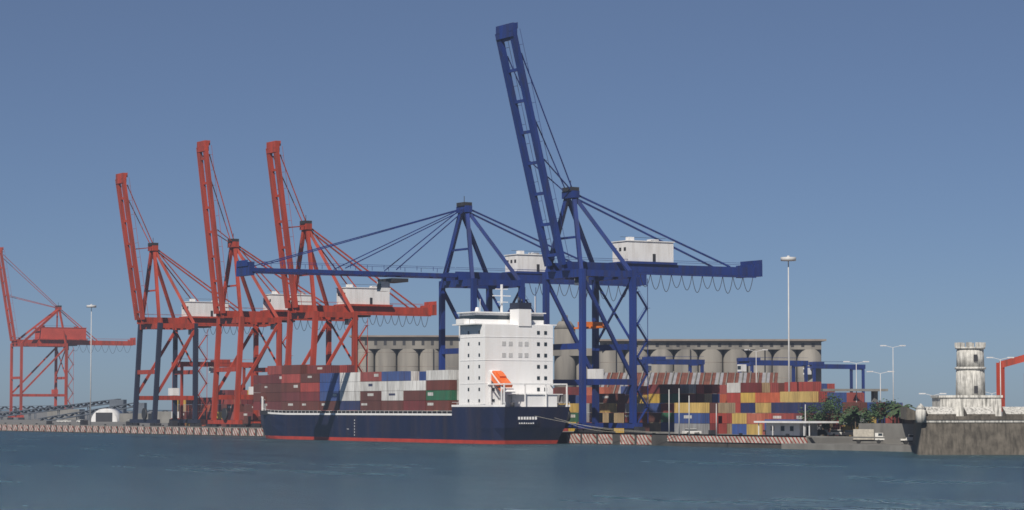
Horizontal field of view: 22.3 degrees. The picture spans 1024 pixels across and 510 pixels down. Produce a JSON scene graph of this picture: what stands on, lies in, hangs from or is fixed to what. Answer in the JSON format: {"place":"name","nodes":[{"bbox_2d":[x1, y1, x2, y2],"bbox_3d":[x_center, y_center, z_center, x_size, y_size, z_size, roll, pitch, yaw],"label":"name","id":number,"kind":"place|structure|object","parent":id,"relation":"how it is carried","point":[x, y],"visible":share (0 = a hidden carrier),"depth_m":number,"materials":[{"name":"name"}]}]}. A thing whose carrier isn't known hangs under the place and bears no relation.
{"place":"outdoors","nodes":[
{"label":"outdoors","id":0,"kind":"place"},
{"bbox_2d":[0,411,914,451],"bbox_3d":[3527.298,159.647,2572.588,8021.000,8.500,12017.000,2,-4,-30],"label":"terminal ground","id":1,"kind":"structure","parent":0,"point":[886,430],"depth_m":564.59,"materials":[{"name":"concrete"}]},
{"bbox_2d":[0,247,135,419],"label":"orange crane","id":2,"kind":"object","parent":1,"relation":"on","point":[56,337],"visible":0.92,"depth_m":1504.95,"materials":[{"name":"metal"}]},
{"bbox_2d":[0,399,171,420],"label":"bulk conveyors","id":3,"kind":"object","parent":1,"relation":"on","point":[120,404],"visible":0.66,"depth_m":1396.77,"materials":[{"name":"metal"}]},
{"bbox_2d":[47,409,171,422],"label":"quonset shed and offices","id":4,"kind":"structure","parent":1,"relation":"on","point":[108,415],"depth_m":1247.47,"materials":[{"name":"white paint"}]},
{"bbox_2d":[115,173,269,426],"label":"orange crane","id":5,"kind":"object","parent":1,"relation":"on","point":[197,314],"visible":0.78,"depth_m":908.24,"materials":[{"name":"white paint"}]},
{"bbox_2d":[171,359,252,425],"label":"gantry crane","id":6,"kind":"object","parent":1,"relation":"on","point":[223,363],"visible":0.41,"depth_m":952.82,"materials":[{"name":"red metal"}]},
{"bbox_2d":[196,140,358,427],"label":"orange crane","id":7,"kind":"object","parent":1,"relation":"on","point":[273,313],"visible":0.69,"depth_m":848.57,"materials":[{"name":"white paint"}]},
{"bbox_2d":[266,141,436,410],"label":"orange crane","id":8,"kind":"object","parent":1,"relation":"on","point":[352,305],"visible":0.81,"depth_m":801.80,"materials":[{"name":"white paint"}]},
{"bbox_2d":[46,420,715,433],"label":"quay gensets and lockers","id":9,"kind":"object","parent":1,"relation":"on","point":[257,425],"visible":0.54,"depth_m":831.41,"materials":[{"name":"metal"}]},
{"bbox_2d":[349,335,458,371],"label":"grain silos","id":10,"kind":"object","parent":1,"relation":"on","point":[387,353],"visible":0.26,"depth_m":1100.11,"materials":[{"name":"concrete"}]},
{"bbox_2d":[236,196,646,410],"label":"gantry crane","id":11,"kind":"object","parent":1,"relation":"on","point":[521,269],"visible":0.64,"depth_m":712.53,"materials":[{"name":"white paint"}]},
{"bbox_2d":[0,423,905,447],"bbox_3d":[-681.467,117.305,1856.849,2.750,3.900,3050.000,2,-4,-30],"label":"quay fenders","id":12,"kind":"object","parent":1,"relation":"on","point":[714,440],"visible":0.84,"depth_m":641.77,"materials":[{"name":"concrete"}]},
{"bbox_2d":[244,416,801,429],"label":"trailer boxes","id":13,"kind":"object","parent":1,"relation":"on","point":[247,419],"visible":0.16,"depth_m":613.66,"materials":[{"name":"paint"}]},
{"bbox_2d":[177,382,902,435],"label":"shipping containers","id":14,"kind":"object","parent":1,"relation":"on","point":[742,407],"visible":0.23,"depth_m":671.43,"materials":[{"name":"metal"}]},
{"bbox_2d":[86,256,1013,435],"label":"light poles","id":15,"kind":"object","parent":1,"relation":"on","point":[787,258],"visible":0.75,"depth_m":639.35,"materials":[{"name":"grey metal"}]},
{"bbox_2d":[495,22,762,432],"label":"gantry crane","id":16,"kind":"object","parent":1,"relation":"on","point":[632,257],"visible":0.94,"depth_m":663.85,"materials":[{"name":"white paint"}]},
{"bbox_2d":[637,356,704,372],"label":"yard gantry crane","id":17,"kind":"object","parent":1,"relation":"on","point":[660,360],"visible":0.36,"depth_m":902.41,"materials":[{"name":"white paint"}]},
{"bbox_2d":[599,371,777,393],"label":"corrugated roof","id":18,"kind":"structure","parent":1,"relation":"on","point":[704,378],"depth_m":819.11,"materials":[{"name":"metal"}]},
{"bbox_2d":[682,429,700,433],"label":"car","id":19,"kind":"object","parent":1,"relation":"on","point":[686,431],"visible":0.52,"depth_m":619.52,"materials":[{"name":"white metal"}]},
{"bbox_2d":[599,339,826,382],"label":"grain silos","id":20,"kind":"object","parent":1,"relation":"on","point":[721,355],"visible":0.22,"depth_m":1000.12,"materials":[{"name":"concrete"}]},
{"bbox_2d":[737,357,807,381],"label":"yard gantry crane","id":21,"kind":"object","parent":1,"relation":"on","point":[743,363],"visible":0.47,"depth_m":922.53,"materials":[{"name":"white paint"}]},
{"bbox_2d":[798,402,820,420],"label":"tree","id":22,"kind":"object","parent":1,"relation":"on","point":[810,410],"visible":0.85,"depth_m":599.67,"materials":[{"name":"green plant"}]},
{"bbox_2d":[804,413,829,435],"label":"tree","id":23,"kind":"object","parent":1,"relation":"on","point":[823,425],"visible":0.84,"depth_m":597.24,"materials":[{"name":"green plant"}]},
{"bbox_2d":[754,389,887,435],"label":"gate house","id":24,"kind":"structure","parent":1,"relation":"on","point":[793,428],"depth_m":593.15,"materials":[{"name":"white paint"}]},
{"bbox_2d":[818,430,828,435],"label":"car","id":25,"kind":"object","parent":1,"relation":"on","point":[822,432],"visible":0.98,"depth_m":592.94,"materials":[{"name":"metal"}]},
{"bbox_2d":[816,392,842,429],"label":"tree","id":26,"kind":"object","parent":1,"relation":"on","point":[824,414],"visible":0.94,"depth_m":594.74,"materials":[{"name":"green plant"}]},
{"bbox_2d":[816,395,845,429],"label":"tree","id":27,"kind":"object","parent":1,"relation":"on","point":[828,407],"visible":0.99,"depth_m":591.47,"materials":[{"name":"green plant"}]},
{"bbox_2d":[803,361,865,401],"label":"yard gantry crane","id":28,"kind":"object","parent":1,"relation":"on","point":[851,367],"visible":0.34,"depth_m":1002.06,"materials":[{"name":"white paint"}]},
{"bbox_2d":[827,430,843,435],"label":"car","id":29,"kind":"object","parent":1,"relation":"on","point":[834,432],"visible":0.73,"depth_m":588.87,"materials":[{"name":"grey metal"}]},
{"bbox_2d":[830,415,844,435],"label":"tree","id":30,"kind":"object","parent":1,"relation":"on","point":[840,418],"visible":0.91,"depth_m":589.50,"materials":[{"name":"green plant"}]},
{"bbox_2d":[842,430,852,435],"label":"car","id":31,"kind":"object","parent":1,"relation":"on","point":[847,432],"visible":0.44,"depth_m":583.28,"materials":[{"name":"metal"}]},
{"bbox_2d":[843,404,863,435],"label":"tree","id":32,"kind":"object","parent":1,"relation":"on","point":[854,409],"visible":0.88,"depth_m":587.98,"materials":[{"name":"green plant"}]},
{"bbox_2d":[841,414,866,428],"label":"tree","id":33,"kind":"object","parent":1,"relation":"on","point":[858,420],"visible":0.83,"depth_m":585.67,"materials":[{"name":"green plant"}]},
{"bbox_2d":[844,410,866,428],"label":"tree","id":34,"kind":"object","parent":1,"relation":"on","point":[853,413],"visible":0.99,"depth_m":582.71,"materials":[{"name":"green plant"}]},
{"bbox_2d":[860,408,875,422],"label":"tree","id":35,"kind":"object","parent":1,"relation":"on","point":[869,418],"visible":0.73,"depth_m":580.38,"materials":[{"name":"green plant"}]},
{"bbox_2d":[852,429,884,443],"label":"truck","id":36,"kind":"object","parent":1,"relation":"on","point":[863,432],"visible":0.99,"depth_m":560.56,"materials":[{"name":"white metal"}]},
{"bbox_2d":[868,398,889,422],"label":"tree","id":37,"kind":"object","parent":1,"relation":"on","point":[877,409],"visible":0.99,"depth_m":574.32,"materials":[{"name":"green plant"}]},
{"bbox_2d":[872,412,891,422],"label":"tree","id":38,"kind":"object","parent":1,"relation":"on","point":[884,415],"visible":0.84,"depth_m":578.35,"materials":[{"name":"green plant"}]},
{"bbox_2d":[883,398,899,422],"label":"tree","id":39,"kind":"object","parent":1,"relation":"on","point":[892,403],"visible":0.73,"depth_m":573.81,"materials":[{"name":"green plant"}]},
{"bbox_2d":[885,405,898,422],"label":"tree","id":40,"kind":"object","parent":1,"relation":"on","point":[893,408],"visible":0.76,"depth_m":570.38,"materials":[{"name":"green plant"}]},
{"bbox_2d":[889,404,914,423],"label":"tree","id":41,"kind":"object","parent":1,"relation":"on","point":[896,410],"visible":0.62,"depth_m":567.02,"materials":[{"name":"green plant"}]},
{"bbox_2d":[900,434,912,443],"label":"pickup stake bed","id":42,"kind":"object","parent":1,"relation":"on","point":[909,438],"visible":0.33,"depth_m":547.97,"materials":[{"name":"white metal"}]},
{"bbox_2d":[898,342,1023,454],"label":"fortress","id":43,"kind":"structure","parent":1,"relation":"on","point":[967,419],"depth_m":492.89,"materials":[{"name":"stone"}]},
{"bbox_2d":[996,355,1023,408],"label":"gantry crane","id":44,"kind":"object","parent":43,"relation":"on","point":[1012,361],"visible":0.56,"depth_m":608.91,"materials":[{"name":"red metal"}]},
{"bbox_2d":[0,410,1023,509],"bbox_3d":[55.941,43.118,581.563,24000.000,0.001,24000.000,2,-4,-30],"label":"sea water","id":45,"kind":"structure","parent":0,"point":[72,471],"depth_m":334.73,"materials":[{"name":"blue liquid"}]},
{"bbox_2d":[259,284,569,443],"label":"cargo ship","id":46,"kind":"object","parent":45,"relation":"on","point":[506,394],"visible":0.88,"depth_m":652.38},
{"bbox_2d":[253,365,458,409],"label":"shipping containers","id":47,"kind":"object","parent":46,"relation":"on","point":[315,387],"visible":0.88,"depth_m":709.79,"materials":[{"name":"multicoloured metal"}]},
{"bbox_2d":[537,416,671,432],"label":"mooring lines","id":48,"kind":"object","parent":46,"relation":"attached to","point":[601,428],"visible":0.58,"depth_m":632.11,"materials":[{"name":"fabric"}]},
{"bbox_2d":[0,0,1023,410],"label":"sky","id":49,"kind":"structure","parent":0,"point":[877,146],"materials":[{"name":"blue"}]},
{"bbox_2d":[553,315,591,387],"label":"grain silos","id":50,"kind":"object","parent":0,"point":[566,364],"depth_m":1045.79,"materials":[{"name":"concrete"}]}
]}

